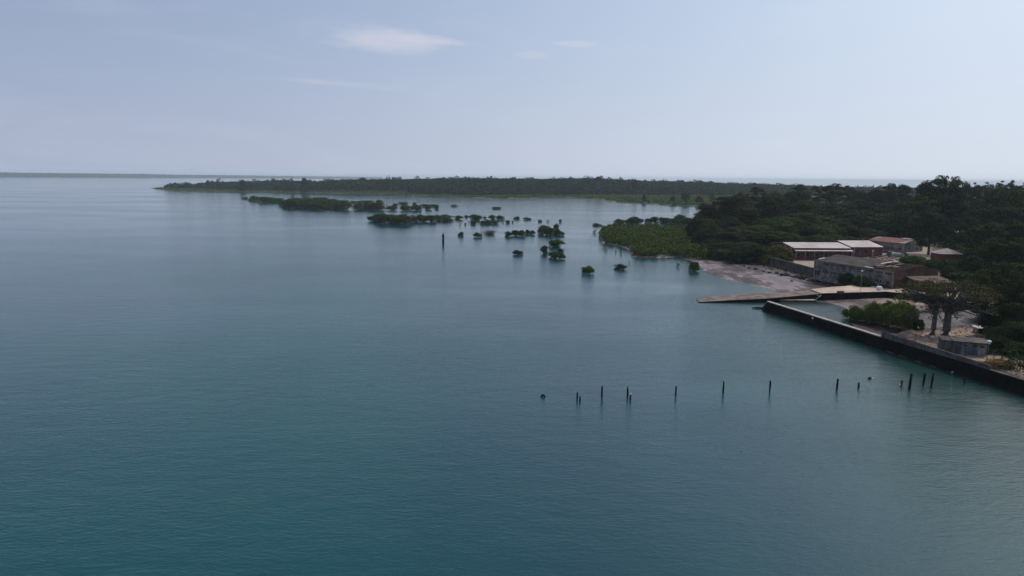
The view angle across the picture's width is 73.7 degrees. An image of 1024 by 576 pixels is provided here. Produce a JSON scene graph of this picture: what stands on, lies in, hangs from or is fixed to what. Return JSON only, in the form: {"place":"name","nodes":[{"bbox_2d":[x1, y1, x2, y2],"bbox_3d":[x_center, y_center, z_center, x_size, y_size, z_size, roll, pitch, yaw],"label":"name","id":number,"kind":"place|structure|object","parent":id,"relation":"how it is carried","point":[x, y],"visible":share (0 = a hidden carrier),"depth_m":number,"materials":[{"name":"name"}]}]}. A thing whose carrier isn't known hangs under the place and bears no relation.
{"place":"outdoors","nodes":[
{"label":"outdoors","id":0,"kind":"place"},
{"bbox_2d":[0,177,1023,575],"bbox_3d":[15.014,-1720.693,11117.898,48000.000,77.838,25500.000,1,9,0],"label":"water","id":1,"kind":"structure","parent":0,"point":[206,383],"depth_m":118.88,"materials":[{"name":"teal liquid"}]},
{"bbox_2d":[0,172,382,178],"bbox_3d":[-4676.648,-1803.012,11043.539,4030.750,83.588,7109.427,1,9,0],"label":"coast wood","id":2,"kind":"object","parent":1,"relation":"on","point":[30,174],"visible":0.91,"depth_m":9676.58,"materials":[{"name":"green plant"}]},
{"bbox_2d":[280,198,300,207],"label":"mangrove bush","id":3,"kind":"object","parent":1,"relation":"on","point":[290,203],"visible":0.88,"depth_m":853.29,"materials":[{"name":"green plant"}]},
{"bbox_2d":[307,202,327,209],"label":"mangrove bush","id":4,"kind":"object","parent":1,"relation":"on","point":[318,206],"visible":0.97,"depth_m":811.11,"materials":[{"name":"green plant"}]},
{"bbox_2d":[332,201,352,209],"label":"mangrove bush","id":5,"kind":"object","parent":1,"relation":"on","point":[343,205],"visible":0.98,"depth_m":817.72,"materials":[{"name":"green plant"}]},
{"bbox_2d":[371,213,390,222],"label":"mangrove bush","id":6,"kind":"object","parent":1,"relation":"on","point":[381,217],"visible":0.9,"depth_m":592.48,"materials":[{"name":"green plant"}]},
{"bbox_2d":[389,214,412,223],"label":"mangrove bush","id":7,"kind":"object","parent":1,"relation":"on","point":[400,219],"visible":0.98,"depth_m":581.93,"materials":[{"name":"green plant"}]},
{"bbox_2d":[0,0,1023,184],"label":"sky","id":8,"kind":"structure","parent":0,"point":[808,91],"materials":[{"name":"blue"}]},
{"bbox_2d":[151,187,995,205],"bbox_3d":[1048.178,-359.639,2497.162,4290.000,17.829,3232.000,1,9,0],"label":"peninsula ground","id":9,"kind":"structure","parent":0,"point":[457,196],"depth_m":1480.48,"materials":[{"name":"green plant"}]},
{"bbox_2d":[155,187,981,205],"bbox_3d":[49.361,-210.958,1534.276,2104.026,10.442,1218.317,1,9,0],"label":"mangrove marsh","id":10,"kind":"structure","parent":9,"relation":"on","point":[662,199],"depth_m":1410.97,"materials":[{"name":"green plant"}]},
{"bbox_2d":[164,175,1023,196],"bbox_3d":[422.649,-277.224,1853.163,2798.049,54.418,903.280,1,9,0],"label":"peninsula wood","id":11,"kind":"object","parent":9,"relation":"on","point":[452,185],"visible":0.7,"depth_m":1647.17,"materials":[{"name":"green plant"}]},
{"bbox_2d":[598,202,1023,377],"bbox_3d":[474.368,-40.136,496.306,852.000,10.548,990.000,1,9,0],"label":"ground","id":12,"kind":"structure","parent":0,"point":[713,265],"depth_m":255.28,"materials":[{"name":"beige sand"}]},
{"bbox_2d":[597,222,712,259],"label":"mangrove thicket","id":13,"kind":"object","parent":12,"relation":"on","point":[654,239],"visible":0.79,"depth_m":409.10,"materials":[{"name":"green plant"}]},
{"bbox_2d":[684,217,702,236],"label":"tree","id":14,"kind":"object","parent":12,"relation":"on","point":[691,228],"visible":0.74,"depth_m":408.23,"materials":[{"name":"green plant"}]},
{"bbox_2d":[693,203,715,218],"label":"tree","id":15,"kind":"object","parent":12,"relation":"on","point":[705,207],"visible":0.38,"depth_m":466.13,"materials":[{"name":"green plant"}]},
{"bbox_2d":[691,222,721,243],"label":"tree","id":16,"kind":"object","parent":12,"relation":"on","point":[702,230],"visible":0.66,"depth_m":393.11,"materials":[{"name":"green plant"}]},
{"bbox_2d":[697,239,732,248],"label":"tree","id":17,"kind":"object","parent":12,"relation":"on","point":[720,244],"visible":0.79,"depth_m":351.46,"materials":[{"name":"green plant"}]},
{"bbox_2d":[702,229,728,242],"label":"tree","id":18,"kind":"object","parent":12,"relation":"on","point":[713,234],"visible":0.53,"depth_m":387.41,"materials":[{"name":"green plant"}]},
{"bbox_2d":[700,208,733,218],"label":"tree","id":19,"kind":"object","parent":12,"relation":"on","point":[718,213],"visible":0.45,"depth_m":468.26,"materials":[{"name":"green plant"}]},
{"bbox_2d":[712,216,745,228],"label":"tree","id":20,"kind":"object","parent":12,"relation":"on","point":[731,221],"visible":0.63,"depth_m":421.47,"materials":[{"name":"green plant"}]},
{"bbox_2d":[710,195,749,216],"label":"tree","id":21,"kind":"object","parent":12,"relation":"on","point":[730,204],"visible":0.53,"depth_m":471.51,"materials":[{"name":"green plant"}]},
{"bbox_2d":[712,231,747,247],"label":"tree","id":22,"kind":"object","parent":12,"relation":"on","point":[728,236],"visible":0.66,"depth_m":356.69,"materials":[{"name":"green plant"}]},
{"bbox_2d":[724,247,755,263],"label":"shrub","id":23,"kind":"object","parent":12,"relation":"on","point":[731,256],"visible":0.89,"depth_m":321.11,"materials":[{"name":"green plant"}]},
{"bbox_2d":[722,241,769,253],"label":"tree","id":24,"kind":"object","parent":12,"relation":"on","point":[738,244],"visible":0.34,"depth_m":341.67,"materials":[{"name":"green plant"}]},
{"bbox_2d":[731,206,761,225],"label":"tree","id":25,"kind":"object","parent":12,"relation":"on","point":[749,214],"visible":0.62,"depth_m":434.65,"materials":[{"name":"green plant"}]},
{"bbox_2d":[735,244,767,262],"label":"tree","id":26,"kind":"object","parent":12,"relation":"on","point":[760,249],"visible":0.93,"depth_m":320.50,"materials":[{"name":"green plant"}]},
{"bbox_2d":[746,187,767,202],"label":"tree","id":27,"kind":"object","parent":12,"relation":"on","point":[755,190],"visible":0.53,"depth_m":531.95,"materials":[{"name":"green plant"}]},
{"bbox_2d":[697,290,821,302],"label":"boat ramp","id":28,"kind":"object","parent":12,"relation":"on","point":[774,296],"visible":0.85,"depth_m":228.00,"materials":[{"name":"concrete"}]},
{"bbox_2d":[735,225,785,240],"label":"tree","id":29,"kind":"object","parent":12,"relation":"on","point":[763,228],"visible":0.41,"depth_m":376.27,"materials":[{"name":"green plant"}]},
{"bbox_2d":[743,230,786,247],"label":"tree","id":30,"kind":"object","parent":12,"relation":"on","point":[770,235],"visible":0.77,"depth_m":358.54,"materials":[{"name":"green plant"}]},
{"bbox_2d":[754,197,784,218],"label":"tree","id":31,"kind":"object","parent":12,"relation":"on","point":[770,207],"visible":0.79,"depth_m":466.98,"materials":[{"name":"green plant"}]},
{"bbox_2d":[762,191,789,205],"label":"tree","id":32,"kind":"object","parent":12,"relation":"on","point":[779,198],"visible":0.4,"depth_m":531.89,"materials":[{"name":"green plant"}]},
{"bbox_2d":[759,219,800,239],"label":"tree","id":33,"kind":"object","parent":12,"relation":"on","point":[783,225],"visible":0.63,"depth_m":383.05,"materials":[{"name":"green plant"}]},
{"bbox_2d":[719,258,841,285],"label":"rubble","id":34,"kind":"object","parent":12,"relation":"on","point":[800,274],"visible":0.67,"depth_m":296.24,"materials":[{"name":"grey stone"}]},
{"bbox_2d":[767,245,794,258],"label":"shrub","id":35,"kind":"object","parent":12,"relation":"on","point":[780,251],"visible":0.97,"depth_m":315.95,"materials":[{"name":"green plant"}]},
{"bbox_2d":[755,254,813,274],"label":"compound wall","id":36,"kind":"structure","parent":12,"relation":"on","point":[794,266],"depth_m":296.77,"materials":[{"name":"grey concrete"}]},
{"bbox_2d":[773,232,803,241],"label":"tree","id":37,"kind":"object","parent":12,"relation":"on","point":[790,237],"visible":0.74,"depth_m":351.08,"materials":[{"name":"green plant"}]},
{"bbox_2d":[783,191,799,204],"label":"tree","id":38,"kind":"object","parent":12,"relation":"on","point":[792,198],"visible":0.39,"depth_m":549.82,"materials":[{"name":"green plant"}]},
{"bbox_2d":[790,184,811,200],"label":"tree","id":39,"kind":"object","parent":12,"relation":"on","point":[800,193],"visible":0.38,"depth_m":562.41,"materials":[{"name":"green plant"}]},
{"bbox_2d":[789,220,818,233],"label":"tree","id":40,"kind":"object","parent":12,"relation":"on","point":[803,226],"visible":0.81,"depth_m":384.44,"materials":[{"name":"green plant"}]},
{"bbox_2d":[791,199,819,214],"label":"tree","id":41,"kind":"object","parent":12,"relation":"on","point":[805,205],"visible":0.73,"depth_m":491.73,"materials":[{"name":"green plant"}]},
{"bbox_2d":[783,212,830,223],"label":"tree","id":42,"kind":"object","parent":12,"relation":"on","point":[802,216],"visible":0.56,"depth_m":433.80,"materials":[{"name":"green plant"}]},
{"bbox_2d":[770,242,852,259],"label":"long shed","id":43,"kind":"structure","parent":12,"relation":"on","point":[809,250],"depth_m":320.60,"materials":[{"name":"metal"}]},
{"bbox_2d":[795,236,827,241],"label":"tree","id":44,"kind":"object","parent":12,"relation":"on","point":[813,239],"visible":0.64,"depth_m":357.34,"materials":[{"name":"green plant"}]},
{"bbox_2d":[799,222,850,237],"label":"tree","id":45,"kind":"object","parent":12,"relation":"on","point":[823,229],"visible":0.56,"depth_m":381.82,"materials":[{"name":"green plant"}]},
{"bbox_2d":[805,215,851,223],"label":"tree","id":46,"kind":"object","parent":12,"relation":"on","point":[831,219],"visible":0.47,"depth_m":431.38,"materials":[{"name":"green plant"}]},
{"bbox_2d":[815,203,842,215],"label":"tree","id":47,"kind":"object","parent":12,"relation":"on","point":[822,209],"visible":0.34,"depth_m":500.71,"materials":[{"name":"green plant"}]},
{"bbox_2d":[813,234,850,241],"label":"tree","id":48,"kind":"object","parent":12,"relation":"on","point":[833,237],"visible":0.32,"depth_m":363.32,"materials":[{"name":"green plant"}]},
{"bbox_2d":[820,183,846,207],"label":"tree","id":49,"kind":"object","parent":12,"relation":"on","point":[831,189],"visible":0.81,"depth_m":561.75,"materials":[{"name":"green plant"}]},
{"bbox_2d":[818,208,861,225],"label":"tree","id":50,"kind":"object","parent":12,"relation":"on","point":[834,210],"visible":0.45,"depth_m":451.87,"materials":[{"name":"green plant"}]},
{"bbox_2d":[822,222,860,236],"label":"tree","id":51,"kind":"object","parent":12,"relation":"on","point":[849,227],"visible":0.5,"depth_m":386.21,"materials":[{"name":"green plant"}]},
{"bbox_2d":[820,201,863,214],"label":"tree","id":52,"kind":"object","parent":12,"relation":"on","point":[844,204],"visible":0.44,"depth_m":499.20,"materials":[{"name":"green plant"}]},
{"bbox_2d":[837,273,855,285],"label":"shrub","id":53,"kind":"object","parent":12,"relation":"on","point":[848,277],"visible":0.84,"depth_m":249.96,"materials":[{"name":"green plant"}]},
{"bbox_2d":[837,185,856,209],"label":"tree","id":54,"kind":"object","parent":12,"relation":"on","point":[848,197],"visible":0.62,"depth_m":572.87,"materials":[{"name":"green plant"}]},
{"bbox_2d":[826,240,882,256],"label":"tall shed","id":55,"kind":"structure","parent":12,"relation":"on","point":[864,248],"depth_m":333.81,"materials":[{"name":"metal"}]},
{"bbox_2d":[847,306,863,321],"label":"mangrove shrub","id":56,"kind":"object","parent":12,"relation":"on","point":[851,313],"visible":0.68,"depth_m":195.25,"materials":[{"name":"green plant"}]},
{"bbox_2d":[850,190,870,201],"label":"tree","id":57,"kind":"object","parent":12,"relation":"on","point":[862,195],"visible":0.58,"depth_m":580.45,"materials":[{"name":"green plant"}]},
{"bbox_2d":[853,276,872,286],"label":"shrub","id":58,"kind":"object","parent":12,"relation":"on","point":[866,281],"visible":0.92,"depth_m":238.53,"materials":[{"name":"green plant"}]},
{"bbox_2d":[853,305,872,322],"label":"mangrove shrub","id":59,"kind":"object","parent":12,"relation":"on","point":[859,317],"visible":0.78,"depth_m":193.18,"materials":[{"name":"green plant"}]},
{"bbox_2d":[709,205,1023,264],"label":"undergrowth","id":60,"kind":"object","parent":12,"relation":"on","point":[956,246],"visible":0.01,"depth_m":372.73,"materials":[{"name":"green plant"}]},
{"bbox_2d":[848,228,885,239],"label":"tree","id":61,"kind":"object","parent":12,"relation":"on","point":[872,230],"visible":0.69,"depth_m":383.65,"materials":[{"name":"green plant"}]},
{"bbox_2d":[862,301,876,323],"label":"mangrove shrub","id":62,"kind":"object","parent":12,"relation":"on","point":[872,305],"visible":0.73,"depth_m":190.87,"materials":[{"name":"green plant"}]},
{"bbox_2d":[813,254,937,288],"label":"ruined shed","id":63,"kind":"structure","parent":12,"relation":"on","point":[892,275],"depth_m":246.49,"materials":[{"name":"concrete"},{"name":"corrugated metal"}]},
{"bbox_2d":[868,188,884,202],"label":"tree","id":64,"kind":"object","parent":12,"relation":"on","point":[873,195],"visible":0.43,"depth_m":580.35,"materials":[{"name":"green plant"}]},
{"bbox_2d":[874,305,894,326],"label":"mangrove shrub","id":65,"kind":"object","parent":12,"relation":"on","point":[878,312],"visible":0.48,"depth_m":187.66,"materials":[{"name":"green plant"}]},
{"bbox_2d":[876,183,900,205],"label":"tree","id":66,"kind":"object","parent":12,"relation":"on","point":[887,196],"visible":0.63,"depth_m":570.61,"materials":[{"name":"green plant"}]},
{"bbox_2d":[762,301,1023,395],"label":"quay wall","id":67,"kind":"structure","parent":12,"relation":"on","point":[944,360],"depth_m":154.52,"materials":[{"name":"concrete"}]},
{"bbox_2d":[881,302,904,328],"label":"mangrove shrub","id":68,"kind":"object","parent":12,"relation":"on","point":[891,310],"visible":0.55,"depth_m":184.58,"materials":[{"name":"green plant"}]},
{"bbox_2d":[869,236,922,251],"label":"two storey house","id":69,"kind":"structure","parent":12,"relation":"on","point":[899,244],"depth_m":360.76,"materials":[{"name":"white paint"}]},
{"bbox_2d":[880,227,921,238],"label":"tree","id":70,"kind":"object","parent":12,"relation":"on","point":[894,234],"visible":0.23,"depth_m":409.80,"materials":[{"name":"green plant"}]},
{"bbox_2d":[895,184,913,205],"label":"tree","id":71,"kind":"object","parent":12,"relation":"on","point":[903,191],"visible":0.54,"depth_m":571.24,"materials":[{"name":"green plant"}]},
{"bbox_2d":[821,292,988,308],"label":"basin wall","id":72,"kind":"structure","parent":12,"relation":"on","point":[836,296],"depth_m":229.75,"materials":[{"name":"concrete"}]},
{"bbox_2d":[891,301,919,330],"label":"mangrove shrub","id":73,"kind":"object","parent":12,"relation":"on","point":[898,315],"visible":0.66,"depth_m":181.70,"materials":[{"name":"green plant"}]},
{"bbox_2d":[888,211,925,237],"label":"tree","id":74,"kind":"object","parent":12,"relation":"on","point":[900,219],"visible":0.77,"depth_m":391.42,"materials":[{"name":"green plant"}]},
{"bbox_2d":[900,305,919,330],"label":"mangrove shrub","id":75,"kind":"object","parent":12,"relation":"on","point":[907,319],"visible":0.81,"depth_m":180.42,"materials":[{"name":"green plant"}]},
{"bbox_2d":[899,255,927,263],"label":"shrub","id":76,"kind":"object","parent":12,"relation":"on","point":[913,259],"visible":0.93,"depth_m":307.20,"materials":[{"name":"green plant"}]},
{"bbox_2d":[891,196,944,239],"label":"tree","id":77,"kind":"object","parent":12,"relation":"on","point":[901,206],"visible":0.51,"depth_m":398.96,"materials":[{"name":"green plant"}]},
{"bbox_2d":[892,282,956,335],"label":"baobab tree","id":78,"kind":"object","parent":12,"relation":"on","point":[934,321],"visible":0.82,"depth_m":164.45,"materials":[{"name":"green plant"}]},
{"bbox_2d":[906,276,953,291],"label":"store","id":79,"kind":"structure","parent":12,"relation":"on","point":[919,278],"depth_m":233.63,"materials":[{"name":"grey concrete"}]},
{"bbox_2d":[910,212,954,254],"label":"tree","id":80,"kind":"object","parent":12,"relation":"on","point":[935,222],"visible":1,"depth_m":341.04,"materials":[{"name":"green plant"}]},
{"bbox_2d":[916,175,950,212],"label":"tree","id":81,"kind":"object","parent":12,"relation":"on","point":[926,187],"visible":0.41,"depth_m":434.62,"materials":[{"name":"green plant"}]},
{"bbox_2d":[921,183,972,228],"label":"tree","id":82,"kind":"object","parent":12,"relation":"on","point":[944,194],"visible":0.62,"depth_m":420.95,"materials":[{"name":"green plant"}]},
{"bbox_2d":[930,248,963,260],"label":"hut","id":83,"kind":"object","parent":12,"relation":"on","point":[945,253],"visible":0.61,"depth_m":319.54,"materials":[{"name":"brick"}]},
{"bbox_2d":[915,324,983,339],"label":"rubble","id":84,"kind":"object","parent":12,"relation":"on","point":[951,332],"visible":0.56,"depth_m":169.19,"materials":[{"name":"stone"}]},
{"bbox_2d":[894,278,1008,335],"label":"baobab tree","id":85,"kind":"object","parent":12,"relation":"on","point":[949,306],"visible":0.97,"depth_m":161.47,"materials":[{"name":"green plant"}]},
{"bbox_2d":[938,265,965,277],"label":"shrub","id":86,"kind":"object","parent":12,"relation":"on","point":[945,270],"visible":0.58,"depth_m":262.21,"materials":[{"name":"green plant"}]},
{"bbox_2d":[945,270,969,283],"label":"shrub","id":87,"kind":"object","parent":12,"relation":"on","point":[959,275],"visible":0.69,"depth_m":248.81,"materials":[{"name":"green plant"}]},
{"bbox_2d":[948,176,972,211],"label":"tree","id":88,"kind":"object","parent":12,"relation":"on","point":[966,186],"visible":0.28,"depth_m":433.09,"materials":[{"name":"green plant"}]},
{"bbox_2d":[938,335,990,356],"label":"flat roofed hut","id":89,"kind":"object","parent":12,"relation":"on","point":[965,345],"visible":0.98,"depth_m":147.74,"materials":[{"name":"grey paint"}]},
{"bbox_2d":[948,216,982,241],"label":"tree","id":90,"kind":"object","parent":12,"relation":"on","point":[960,225],"visible":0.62,"depth_m":373.29,"materials":[{"name":"green plant"}]},
{"bbox_2d":[964,192,984,215],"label":"tree","id":91,"kind":"object","parent":12,"relation":"on","point":[975,204],"visible":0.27,"depth_m":443.02,"materials":[{"name":"green plant"}]},
{"bbox_2d":[964,269,992,293],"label":"tree","id":92,"kind":"object","parent":12,"relation":"on","point":[982,277],"visible":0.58,"depth_m":219.95,"materials":[{"name":"green plant"}]},
{"bbox_2d":[968,283,1007,313],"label":"tree","id":93,"kind":"object","parent":12,"relation":"on","point":[987,305],"visible":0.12,"depth_m":191.75,"materials":[{"name":"green plant"}]},
{"bbox_2d":[962,221,1017,251],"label":"tree","id":94,"kind":"object","parent":12,"relation":"on","point":[986,229],"visible":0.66,"depth_m":305.19,"materials":[{"name":"green plant"}]},
{"bbox_2d":[971,270,1023,375],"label":"undergrowth","id":95,"kind":"object","parent":12,"relation":"on","point":[1020,363],"visible":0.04,"depth_m":138.22,"materials":[{"name":"green plant"}]},
{"bbox_2d":[974,303,1022,334],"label":"tree","id":96,"kind":"object","parent":12,"relation":"on","point":[994,320],"visible":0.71,"depth_m":161.65,"materials":[{"name":"green plant"}]},
{"bbox_2d":[987,335,1010,353],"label":"tree","id":97,"kind":"object","parent":12,"relation":"on","point":[994,344],"visible":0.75,"depth_m":148.36,"materials":[{"name":"green plant"}]},
{"bbox_2d":[976,185,1023,223],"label":"tree","id":98,"kind":"object","parent":12,"relation":"on","point":[1000,197],"visible":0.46,"depth_m":410.89,"materials":[{"name":"green plant"}]},
{"bbox_2d":[982,359,1018,369],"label":"shrub","id":99,"kind":"object","parent":12,"relation":"on","point":[994,362],"visible":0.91,"depth_m":137.72,"materials":[{"name":"orange plant"}]},
{"bbox_2d":[985,273,1023,306],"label":"tree","id":100,"kind":"object","parent":12,"relation":"on","point":[1000,279],"visible":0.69,"depth_m":181.90,"materials":[{"name":"green plant"}]},
{"bbox_2d":[985,326,1023,342],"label":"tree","id":101,"kind":"object","parent":12,"relation":"on","point":[992,333],"visible":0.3,"depth_m":155.06,"materials":[{"name":"green plant"}]},
{"bbox_2d":[989,237,1023,263],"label":"tree","id":102,"kind":"object","parent":12,"relation":"on","point":[1018,255],"visible":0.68,"depth_m":259.38,"materials":[{"name":"green plant"}]},
{"bbox_2d":[990,303,1023,327],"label":"tree","id":103,"kind":"object","parent":12,"relation":"on","point":[1014,307],"visible":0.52,"depth_m":159.48,"materials":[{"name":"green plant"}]},
{"bbox_2d":[993,219,1023,254],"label":"tree","id":104,"kind":"object","parent":12,"relation":"on","point":[1008,224],"visible":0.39,"depth_m":300.17,"materials":[{"name":"green plant"}]},
{"bbox_2d":[994,320,1023,341],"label":"tree","id":105,"kind":"object","parent":12,"relation":"on","point":[1013,328],"visible":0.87,"depth_m":151.24,"materials":[{"name":"green plant"}]},
{"bbox_2d":[998,275,1023,314],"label":"tree","id":106,"kind":"object","parent":12,"relation":"on","point":[1014,294],"visible":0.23,"depth_m":181.83,"materials":[{"name":"green plant"}]},
{"bbox_2d":[1000,341,1023,358],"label":"tree","id":107,"kind":"object","parent":12,"relation":"on","point":[1019,344],"visible":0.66,"depth_m":146.34,"materials":[{"name":"green plant"}]},
{"bbox_2d":[811,286,989,304],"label":"wharf road","id":108,"kind":"structure","parent":0,"point":[851,289],"depth_m":233.46,"materials":[{"name":"beige concrete"}]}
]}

